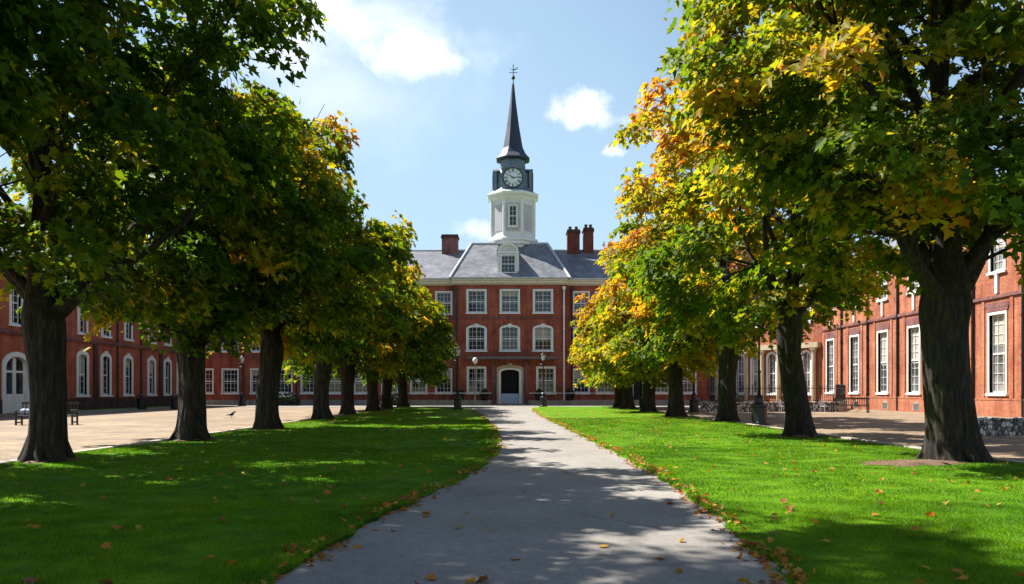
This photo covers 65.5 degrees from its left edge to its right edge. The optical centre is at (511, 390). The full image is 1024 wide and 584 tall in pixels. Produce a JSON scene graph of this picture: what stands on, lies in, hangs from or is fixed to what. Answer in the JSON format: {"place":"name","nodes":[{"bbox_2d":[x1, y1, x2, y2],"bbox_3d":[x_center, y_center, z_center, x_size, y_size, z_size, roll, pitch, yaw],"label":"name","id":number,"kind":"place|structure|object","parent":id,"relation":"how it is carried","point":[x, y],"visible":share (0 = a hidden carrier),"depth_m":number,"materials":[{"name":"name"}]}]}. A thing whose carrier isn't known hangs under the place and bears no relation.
{"place":"outdoors","nodes":[
{"label":"outdoors","id":0,"kind":"place"},
{"bbox_2d":[206,405,789,583],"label":"path","id":1,"kind":"structure","parent":0,"point":[545,519],"depth_m":8.99,"materials":[{"name":"concrete"}]},
{"bbox_2d":[238,355,245,405],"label":"lamp post","id":2,"kind":"object","parent":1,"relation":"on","point":[241,397],"visible":1,"depth_m":81.86,"materials":[{"name":"metal"}]},
{"bbox_2d":[278,391,300,405],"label":"shrub","id":3,"kind":"object","parent":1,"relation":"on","point":[289,399],"visible":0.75,"depth_m":82.46,"materials":[{"name":"green plant"}]},
{"bbox_2d":[379,393,397,405],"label":"shrub","id":4,"kind":"object","parent":1,"relation":"on","point":[394,398],"visible":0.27,"depth_m":82.94,"materials":[{"name":"green plant"}]},
{"bbox_2d":[425,573,437,579],"bbox_3d":[-0.672,1.578,6.700,0.122,0.075,0.140,0,0,22],"label":"fallen leaf","id":5,"kind":"object","parent":1,"relation":"on","point":[432,576],"visible":0.93,"depth_m":6.72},
{"bbox_2d":[465,576,476,582],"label":"fallen leaf","id":6,"kind":"object","parent":1,"relation":"on","point":[471,579],"visible":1,"depth_m":6.54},
{"bbox_2d":[473,357,477,404],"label":"lamp post","id":7,"kind":"object","parent":1,"relation":"on","point":[475,360],"visible":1,"depth_m":84.14,"materials":[{"name":"metal"}]},
{"bbox_2d":[476,574,488,582],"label":"fallen leaf","id":8,"kind":"object","parent":1,"relation":"on","point":[482,578],"visible":1,"depth_m":6.59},
{"bbox_2d":[539,351,546,406],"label":"lamp post","id":9,"kind":"object","parent":1,"relation":"on","point":[543,400],"visible":0.98,"depth_m":77.43,"materials":[{"name":"metal"}]},
{"bbox_2d":[736,577,751,583],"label":"fallen leaf","id":10,"kind":"object","parent":1,"relation":"on","point":[741,579],"visible":1,"depth_m":6.49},
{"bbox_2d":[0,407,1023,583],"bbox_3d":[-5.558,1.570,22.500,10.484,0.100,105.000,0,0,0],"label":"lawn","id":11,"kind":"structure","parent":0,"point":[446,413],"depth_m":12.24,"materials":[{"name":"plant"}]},
{"bbox_2d":[21,577,36,583],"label":"fallen leaf","id":12,"kind":"object","parent":11,"relation":"on","point":[30,579],"visible":1,"depth_m":6.42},
{"bbox_2d":[0,0,104,194],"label":"maple tree","id":13,"kind":"object","parent":11,"relation":"on","point":[22,17],"visible":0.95,"depth_m":12.72,"materials":[{"name":"green plant"}]},
{"bbox_2d":[97,578,112,583],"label":"fallen leaf","id":14,"kind":"object","parent":11,"relation":"on","point":[106,581],"visible":1,"depth_m":6.39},
{"bbox_2d":[101,542,111,548],"bbox_3d":[-3.939,1.500,7.725,0.087,0.060,0.112,0,0,40],"label":"fallen leaf","id":15,"kind":"object","parent":11,"relation":"on","point":[104,544],"visible":1,"depth_m":7.74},
{"bbox_2d":[0,0,328,463],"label":"maple tree","id":16,"kind":"object","parent":11,"relation":"on","point":[64,267],"visible":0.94,"depth_m":17.27,"materials":[{"name":"green plant"}]},
{"bbox_2d":[0,50,390,441],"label":"maple tree","id":17,"kind":"object","parent":11,"relation":"on","point":[223,311],"visible":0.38,"depth_m":23.97,"materials":[{"name":"green plant"}]},
{"bbox_2d":[142,78,422,429],"bbox_3d":[-9.442,-5.198,32.076,11.743,13.787,11.083,0,0,0],"label":"maple tree","id":18,"kind":"object","parent":11,"relation":"on","point":[310,329],"visible":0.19,"depth_m":31.45,"materials":[{"name":"green plant"}]},
{"bbox_2d":[240,199,425,418],"bbox_3d":[-10.404,-4.849,43.992,11.379,13.092,11.907,0,0,0],"label":"maple tree","id":19,"kind":"object","parent":11,"relation":"on","point":[321,372],"visible":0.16,"depth_m":43.12,"materials":[{"name":"green plant"}]},
{"bbox_2d":[282,261,441,414],"bbox_3d":[-11.086,-4.547,51.596,11.346,12.486,12.291,0,0,-32],"label":"maple tree","id":20,"kind":"object","parent":11,"relation":"on","point":[390,356],"visible":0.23,"depth_m":51.31,"materials":[{"name":"green plant"}]},
{"bbox_2d":[310,280,459,411],"bbox_3d":[-10.069,-4.330,59.903,12.367,12.050,11.971,0,0,0],"label":"maple tree","id":21,"kind":"object","parent":11,"relation":"on","point":[427,359],"visible":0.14,"depth_m":59.23,"materials":[{"name":"green plant"}]},
{"bbox_2d":[334,297,455,409],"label":"maple tree","id":22,"kind":"object","parent":11,"relation":"on","point":[386,400],"visible":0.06,"depth_m":65.67,"materials":[{"name":"green plant"}]},
{"bbox_2d":[362,315,455,406],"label":"maple tree","id":23,"kind":"object","parent":11,"relation":"on","point":[401,383],"visible":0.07,"depth_m":75.63,"materials":[{"name":"green plant"}]},
{"bbox_2d":[453,345,461,408],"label":"lamp post","id":24,"kind":"object","parent":11,"relation":"on","point":[457,401],"visible":0.96,"depth_m":67.34,"materials":[{"name":"metal"}]},
{"bbox_2d":[0,405,1023,460],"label":"square paving","id":25,"kind":"structure","parent":0,"point":[95,429],"depth_m":36.32,"materials":[{"name":"pale stone"}]},
{"bbox_2d":[14,402,78,424],"bbox_3d":[-21.599,1.070,36.995,2.520,1.060,0.750,0,0,-8],"label":"park bench","id":26,"kind":"object","parent":25,"relation":"on","point":[71,412],"visible":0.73,"depth_m":37.15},
{"bbox_2d":[20,408,28,414],"bbox_3d":[-22.297,0.990,36.930,0.900,0.324,0.316,0,0,-8],"label":"rolled blanket","id":27,"kind":"object","parent":26,"relation":"on","point":[25,411],"visible":0.47,"depth_m":36.78,"materials":[{"name":"white fabric"}]},
{"bbox_2d":[0,247,177,413],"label":"brick range","id":28,"kind":"structure","parent":25,"relation":"on","point":[115,367],"depth_m":67.10,"materials":[{"name":"red brick"}]},
{"bbox_2d":[8,290,22,326],"bbox_3d":[-35.045,-6.220,56.200,0.410,3.440,1.740,0,0,0],"label":"window","id":29,"kind":"structure","parent":28,"relation":"in","point":[14,300],"depth_m":56.32,"materials":[{"name":"white paint"}]},
{"bbox_2d":[77,302,87,334],"bbox_3d":[-35.045,-6.220,64.900,0.410,3.440,1.740,0,0,0],"label":"window","id":30,"kind":"structure","parent":28,"relation":"in","point":[80,323],"depth_m":64.93,"materials":[{"name":"white paint"}]},
{"bbox_2d":[76,349,90,396],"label":"window","id":31,"kind":"structure","parent":28,"relation":"in","point":[81,356],"depth_m":65.17,"materials":[{"name":"white paint"}]},
{"bbox_2d":[100,351,112,396],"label":"window","id":32,"kind":"structure","parent":28,"relation":"in","point":[104,357],"depth_m":69.03,"materials":[{"name":"white paint"}]},
{"bbox_2d":[100,305,112,338],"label":"window","id":33,"kind":"structure","parent":28,"relation":"in","point":[103,335],"depth_m":68.86,"materials":[{"name":"white paint"}]},
{"bbox_2d":[123,322,133,341],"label":"window","id":34,"kind":"structure","parent":28,"relation":"in","point":[126,325],"depth_m":72.98,"materials":[{"name":"white paint"}]},
{"bbox_2d":[123,353,134,396],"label":"window","id":35,"kind":"structure","parent":28,"relation":"in","point":[126,363],"depth_m":72.98,"materials":[{"name":"white paint"}]},
{"bbox_2d":[147,355,157,395],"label":"window","id":36,"kind":"structure","parent":28,"relation":"in","point":[151,359],"depth_m":77.62,"materials":[{"name":"white paint"}]},
{"bbox_2d":[163,357,171,395],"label":"window","id":37,"kind":"structure","parent":28,"relation":"in","point":[167,361],"depth_m":81.28,"materials":[{"name":"white paint"}]},
{"bbox_2d":[67,406,170,411],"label":"grass verge","id":38,"kind":"object","parent":25,"relation":"on","point":[117,408],"depth_m":68.43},
{"bbox_2d":[74,407,170,411],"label":"kerb verge","id":39,"kind":"structure","parent":25,"relation":"on","point":[120,409],"depth_m":63.75,"materials":[{"name":"stone"}]},
{"bbox_2d":[137,394,146,409],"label":"litter bin","id":40,"kind":"object","parent":25,"relation":"on","point":[141,404],"visible":1,"depth_m":66.42,"materials":[{"name":"metal"}]},
{"bbox_2d":[170,394,177,408],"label":"litter bin","id":41,"kind":"object","parent":25,"relation":"on","point":[174,403],"visible":0.71,"depth_m":66.91,"materials":[{"name":"metal"}]},
{"bbox_2d":[0,406,396,463],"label":"kerb","id":42,"kind":"structure","parent":25,"relation":"on","point":[129,444],"depth_m":23.80,"materials":[{"name":"stone"}]},
{"bbox_2d":[408,393,491,404],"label":"railing","id":43,"kind":"object","parent":25,"relation":"on","point":[444,402],"visible":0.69,"depth_m":84.74,"materials":[{"name":"grey stone"}]},
{"bbox_2d":[205,65,709,404],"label":"college building","id":44,"kind":"structure","parent":25,"relation":"on","point":[509,291],"depth_m":88.69,"materials":[{"name":"red brick"}]},
{"bbox_2d":[205,368,213,394],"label":"window","id":45,"kind":"structure","parent":44,"relation":"in","point":[209,372],"depth_m":88.94,"materials":[{"name":"white paint"}]},
{"bbox_2d":[220,368,239,394],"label":"window","id":46,"kind":"structure","parent":44,"relation":"in","point":[230,381],"depth_m":88.92,"materials":[{"name":"white paint"}]},
{"bbox_2d":[221,341,239,352],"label":"window","id":47,"kind":"structure","parent":44,"relation":"in","point":[223,350],"depth_m":88.88,"materials":[{"name":"white paint"}]},
{"bbox_2d":[249,368,258,394],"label":"window","id":48,"kind":"structure","parent":44,"relation":"in","point":[253,371],"depth_m":88.92,"materials":[{"name":"white paint"}]},
{"bbox_2d":[250,341,259,352],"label":"window","id":49,"kind":"structure","parent":44,"relation":"in","point":[254,350],"depth_m":88.92,"materials":[{"name":"white paint"}]},
{"bbox_2d":[279,368,292,394],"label":"window","id":50,"kind":"structure","parent":44,"relation":"in","point":[283,388],"depth_m":88.99,"materials":[{"name":"white paint"}]},
{"bbox_2d":[300,373,313,394],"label":"window","id":51,"kind":"structure","parent":44,"relation":"in","point":[309,389],"depth_m":88.92,"materials":[{"name":"white paint"}]},
{"bbox_2d":[329,373,340,394],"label":"window","id":52,"kind":"structure","parent":44,"relation":"in","point":[334,387],"depth_m":88.99,"materials":[{"name":"white paint"}]},
{"bbox_2d":[354,373,366,394],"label":"window","id":53,"kind":"structure","parent":44,"relation":"in","point":[359,389],"depth_m":88.99,"materials":[{"name":"white paint"}]},
{"bbox_2d":[380,382,397,394],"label":"window","id":54,"kind":"structure","parent":44,"relation":"in","point":[395,390],"depth_m":88.99,"materials":[{"name":"white paint"}]},
{"bbox_2d":[409,378,427,394],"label":"window","id":55,"kind":"structure","parent":44,"relation":"in","point":[415,389],"depth_m":88.99,"materials":[{"name":"white paint"}]},
{"bbox_2d":[434,368,452,394],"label":"window","id":56,"kind":"structure","parent":44,"relation":"in","point":[447,389],"depth_m":88.92,"materials":[{"name":"white paint"}]},
{"bbox_2d":[435,291,452,314],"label":"window","id":57,"kind":"structure","parent":44,"relation":"in","point":[445,297],"depth_m":88.92,"materials":[{"name":"white paint"}]},
{"bbox_2d":[466,366,485,394],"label":"window","id":58,"kind":"structure","parent":44,"relation":"in","point":[480,370],"depth_m":88.23,"materials":[{"name":"white paint"}]},
{"bbox_2d":[466,289,486,313],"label":"window","id":59,"kind":"structure","parent":44,"relation":"in","point":[476,299],"depth_m":88.19,"materials":[{"name":"white paint"}]},
{"bbox_2d":[465,324,487,351],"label":"window","id":60,"kind":"structure","parent":44,"relation":"in","point":[476,335],"depth_m":88.19,"materials":[{"name":"white paint"}]},
{"bbox_2d":[499,289,520,313],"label":"window","id":61,"kind":"structure","parent":44,"relation":"in","point":[509,298],"depth_m":88.19,"materials":[{"name":"white paint"}]},
{"bbox_2d":[499,324,520,351],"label":"window","id":62,"kind":"structure","parent":44,"relation":"in","point":[509,334],"depth_m":88.23,"materials":[{"name":"white paint"}]},
{"bbox_2d":[501,370,518,393],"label":"doorway","id":63,"kind":"structure","parent":44,"relation":"in","point":[509,378],"depth_m":88.60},
{"bbox_2d":[501,394,518,403],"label":"half door","id":64,"kind":"structure","parent":44,"relation":"in","point":[505,398],"depth_m":87.97,"materials":[{"name":"grey paint"}]},
{"bbox_2d":[532,289,553,313],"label":"window","id":65,"kind":"structure","parent":44,"relation":"in","point":[542,298],"depth_m":88.23,"materials":[{"name":"white paint"}]},
{"bbox_2d":[532,324,553,351],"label":"window","id":66,"kind":"structure","parent":44,"relation":"in","point":[542,334],"depth_m":88.23,"materials":[{"name":"white paint"}]},
{"bbox_2d":[536,366,556,394],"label":"window","id":67,"kind":"structure","parent":44,"relation":"in","point":[549,371],"depth_m":88.23,"materials":[{"name":"white paint"}]},
{"bbox_2d":[573,291,589,313],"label":"window","id":68,"kind":"structure","parent":44,"relation":"in","point":[577,305],"depth_m":88.92,"materials":[{"name":"white paint"}]},
{"bbox_2d":[573,368,590,394],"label":"window","id":69,"kind":"structure","parent":44,"relation":"in","point":[581,389],"depth_m":88.99,"materials":[{"name":"white paint"}]},
{"bbox_2d":[595,382,613,394],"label":"window","id":70,"kind":"structure","parent":44,"relation":"in","point":[602,390],"depth_m":88.99,"materials":[{"name":"white paint"}]},
{"bbox_2d":[633,380,642,399],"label":"side door","id":71,"kind":"structure","parent":44,"relation":"in","point":[637,388],"depth_m":88.92,"materials":[{"name":"wood"}]},
{"bbox_2d":[655,378,667,394],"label":"window","id":72,"kind":"structure","parent":44,"relation":"in","point":[659,391],"depth_m":88.92,"materials":[{"name":"white paint"}]},
{"bbox_2d":[683,368,697,394],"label":"window","id":73,"kind":"structure","parent":44,"relation":"in","point":[687,386],"depth_m":88.95,"materials":[{"name":"white paint"}]},
{"bbox_2d":[455,389,463,400],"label":"planter","id":74,"kind":"object","parent":25,"relation":"on","point":[461,391],"visible":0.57,"depth_m":85.50,"materials":[{"name":"black paint"}]},
{"bbox_2d":[480,388,489,400],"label":"planter","id":75,"kind":"object","parent":25,"relation":"on","point":[484,394],"visible":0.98,"depth_m":85.56,"materials":[{"name":"black paint"}]},
{"bbox_2d":[2,408,1022,583],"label":"fallen leaves","id":76,"kind":"object","parent":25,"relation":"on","point":[753,554],"depth_m":11.13,"materials":[{"name":"plant"}]},
{"bbox_2d":[534,388,542,400],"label":"planter","id":77,"kind":"object","parent":25,"relation":"on","point":[538,392],"visible":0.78,"depth_m":85.25,"materials":[{"name":"black paint"}]},
{"bbox_2d":[565,388,574,400],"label":"planter","id":78,"kind":"object","parent":25,"relation":"on","point":[570,395],"visible":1,"depth_m":85.48,"materials":[{"name":"black paint"}]},
{"bbox_2d":[529,393,613,404],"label":"railing","id":79,"kind":"object","parent":25,"relation":"on","point":[578,402],"visible":0.69,"depth_m":84.74,"materials":[{"name":"grey stone"}]},
{"bbox_2d":[688,372,699,411],"bbox_3d":[13.300,-0.760,58.200,0.776,4.720,0.776,0,0,0],"label":"lamp post","id":80,"kind":"object","parent":25,"relation":"on","point":[693,403],"visible":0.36,"depth_m":57.99,"materials":[{"name":"metal"}]},
{"bbox_2d":[750,322,768,424],"bbox_3d":[11.450,-1.160,36.900,0.776,5.520,0.776,0,0,0],"label":"lamp post","id":81,"kind":"object","parent":25,"relation":"on","point":[758,406],"visible":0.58,"depth_m":36.73,"materials":[{"name":"metal"}]},
{"bbox_2d":[700,402,836,411],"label":"flint wall","id":82,"kind":"structure","parent":25,"relation":"on","point":[713,407],"depth_m":59.84,"materials":[{"name":"stone"}]},
{"bbox_2d":[701,384,834,401],"bbox_3d":[19.285,0.165,60.000,10.146,1.390,0.096,0,0,0],"label":"iron railing","id":83,"kind":"object","parent":82,"relation":"on","point":[771,388],"visible":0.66,"depth_m":59.99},
{"bbox_2d":[709,253,852,401],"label":"colonnaded range","id":84,"kind":"structure","parent":25,"relation":"on","point":[747,370],"depth_m":82.58,"materials":[{"name":"brick"}]},
{"bbox_2d":[709,360,714,394],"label":"window","id":85,"kind":"structure","parent":84,"relation":"in","point":[712,385],"depth_m":89.97,"materials":[{"name":"white paint"}]},
{"bbox_2d":[736,353,744,394],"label":"window","id":86,"kind":"structure","parent":84,"relation":"in","point":[741,362],"depth_m":86.16,"materials":[{"name":"white paint"}]},
{"bbox_2d":[749,353,757,394],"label":"window","id":87,"kind":"structure","parent":84,"relation":"in","point":[753,375],"depth_m":84.64,"materials":[{"name":"white paint"}]},
{"bbox_2d":[765,352,775,394],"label":"window","id":88,"kind":"structure","parent":84,"relation":"in","point":[772,360],"depth_m":82.70,"materials":[{"name":"white paint"}]},
{"bbox_2d":[801,350,810,395],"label":"window","id":89,"kind":"structure","parent":84,"relation":"in","point":[807,359],"depth_m":78.74,"materials":[{"name":"white paint"}]},
{"bbox_2d":[638,408,1023,462],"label":"kerb","id":90,"kind":"structure","parent":25,"relation":"on","point":[892,444],"depth_m":24.71,"materials":[{"name":"stone"}]},
{"bbox_2d":[837,400,846,411],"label":"flint wall","id":91,"kind":"structure","parent":25,"relation":"on","point":[840,408],"depth_m":62.34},
{"bbox_2d":[836,384,845,401],"bbox_3d":[26.975,0.165,65.275,0.096,1.390,11.582,0,0,26],"label":"iron railing","id":92,"kind":"object","parent":91,"relation":"on","point":[840,390],"visible":0.9,"depth_m":64.41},
{"bbox_2d":[831,398,869,412],"bbox_3d":[24.397,1.070,57.496,2.520,1.060,0.750,0,0,35],"label":"park bench","id":93,"kind":"object","parent":25,"relation":"on","point":[855,405],"visible":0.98,"depth_m":57.62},
{"bbox_2d":[821,214,1023,416],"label":"brick range","id":94,"kind":"structure","parent":25,"relation":"on","point":[876,358],"depth_m":59.80,"materials":[{"name":"red brick"}]},
{"bbox_2d":[825,338,834,393],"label":"window","id":95,"kind":"structure","parent":94,"relation":"in","point":[831,342],"depth_m":75.26,"materials":[{"name":"white paint"}]},
{"bbox_2d":[848,334,859,394],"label":"window","id":96,"kind":"structure","parent":94,"relation":"in","point":[855,347],"depth_m":69.97,"materials":[{"name":"white paint"}]},
{"bbox_2d":[875,329,888,394],"bbox_3d":[30.045,-2.255,64.400,0.410,5.210,2.120,0,0,0],"label":"window","id":97,"kind":"structure","parent":94,"relation":"in","point":[882,350],"depth_m":64.81,"materials":[{"name":"white paint"}]},
{"bbox_2d":[876,271,887,302],"bbox_3d":[30.045,-8.580,64.400,0.410,2.760,1.880,0,0,0],"label":"window","id":98,"kind":"structure","parent":94,"relation":"in","point":[883,298],"depth_m":64.64,"materials":[{"name":"white paint"}]},
{"bbox_2d":[906,280,918,294],"bbox_3d":[30.045,-8.580,59.400,0.410,2.760,1.880,0,0,0],"label":"window","id":99,"kind":"structure","parent":94,"relation":"in","point":[916,284],"depth_m":59.63,"materials":[{"name":"white paint"}]},
{"bbox_2d":[905,324,921,394],"bbox_3d":[30.045,-2.255,59.400,0.410,5.210,2.120,0,0,0],"label":"window","id":100,"kind":"structure","parent":94,"relation":"in","point":[914,378],"depth_m":59.82,"materials":[{"name":"white paint"}]},
{"bbox_2d":[985,310,1007,395],"bbox_3d":[30.045,-2.255,49.200,0.410,5.210,2.120,0,0,0],"label":"window","id":101,"kind":"structure","parent":94,"relation":"in","point":[998,367],"depth_m":49.59,"materials":[{"name":"white paint"}]},
{"bbox_2d":[986,238,1006,275],"bbox_3d":[30.045,-8.580,49.200,0.410,2.760,1.880,0,0,0],"label":"window","id":102,"kind":"structure","parent":94,"relation":"in","point":[999,265],"depth_m":49.42,"materials":[{"name":"white paint"}]},
{"bbox_2d":[978,417,1023,435],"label":"flint wall","id":103,"kind":"structure","parent":25,"relation":"on","point":[994,426],"depth_m":28.24,"materials":[{"name":"stone"}]},
{"bbox_2d":[0,0,1023,263],"label":"sky","id":104,"kind":"structure","parent":0,"point":[424,86],"materials":[{"name":"blue"}]},
{"bbox_2d":[532,406,1023,583],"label":"lawn","id":105,"kind":"structure","parent":0,"point":[605,409],"depth_m":11.55,"materials":[{"name":"plant"}]},
{"bbox_2d":[569,313,662,406],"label":"maple tree","id":106,"kind":"object","parent":105,"relation":"on","point":[618,398],"visible":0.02,"depth_m":74.02,"materials":[{"name":"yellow plant"}]},
{"bbox_2d":[567,301,667,408],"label":"maple tree","id":107,"kind":"object","parent":105,"relation":"on","point":[624,382],"visible":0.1,"depth_m":68.18,"materials":[{"name":"yellow plant"}]},
{"bbox_2d":[569,257,717,411],"bbox_3d":[10.018,-4.258,57.652,11.051,11.910,10.790,0,0,23],"label":"maple tree","id":108,"kind":"object","parent":105,"relation":"on","point":[650,379],"visible":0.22,"depth_m":57.07,"materials":[{"name":"yellow plant"}]},
{"bbox_2d":[587,188,772,416],"bbox_3d":[10.303,-5.167,47.825,11.434,13.733,11.303,0,0,0],"label":"maple tree","id":109,"kind":"object","parent":105,"relation":"on","point":[620,345],"visible":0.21,"depth_m":47.10,"materials":[{"name":"yellow plant"}]},
{"bbox_2d":[606,116,856,421],"bbox_3d":[10.694,-6.144,39.465,11.911,15.685,12.256,0,0,0],"label":"maple tree","id":110,"kind":"object","parent":105,"relation":"on","point":[730,350],"visible":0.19,"depth_m":38.99,"materials":[{"name":"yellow plant"}]},
{"bbox_2d":[607,1,957,437],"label":"maple tree","id":111,"kind":"object","parent":105,"relation":"on","point":[834,269],"visible":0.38,"depth_m":27.15,"materials":[{"name":"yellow plant"}]},
{"bbox_2d":[655,0,1023,462],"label":"maple tree","id":112,"kind":"object","parent":105,"relation":"on","point":[939,205],"visible":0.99,"depth_m":16.85,"materials":[{"name":"green plant"}]},
{"bbox_2d":[856,459,968,466],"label":"mulch","id":113,"kind":"object","parent":105,"relation":"on","point":[904,463],"visible":0.83,"depth_m":16.75,"materials":[{"name":"soil"}]},
{"bbox_2d":[909,578,925,583],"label":"fallen leaf","id":114,"kind":"object","parent":105,"relation":"on","point":[918,580],"visible":1,"depth_m":6.41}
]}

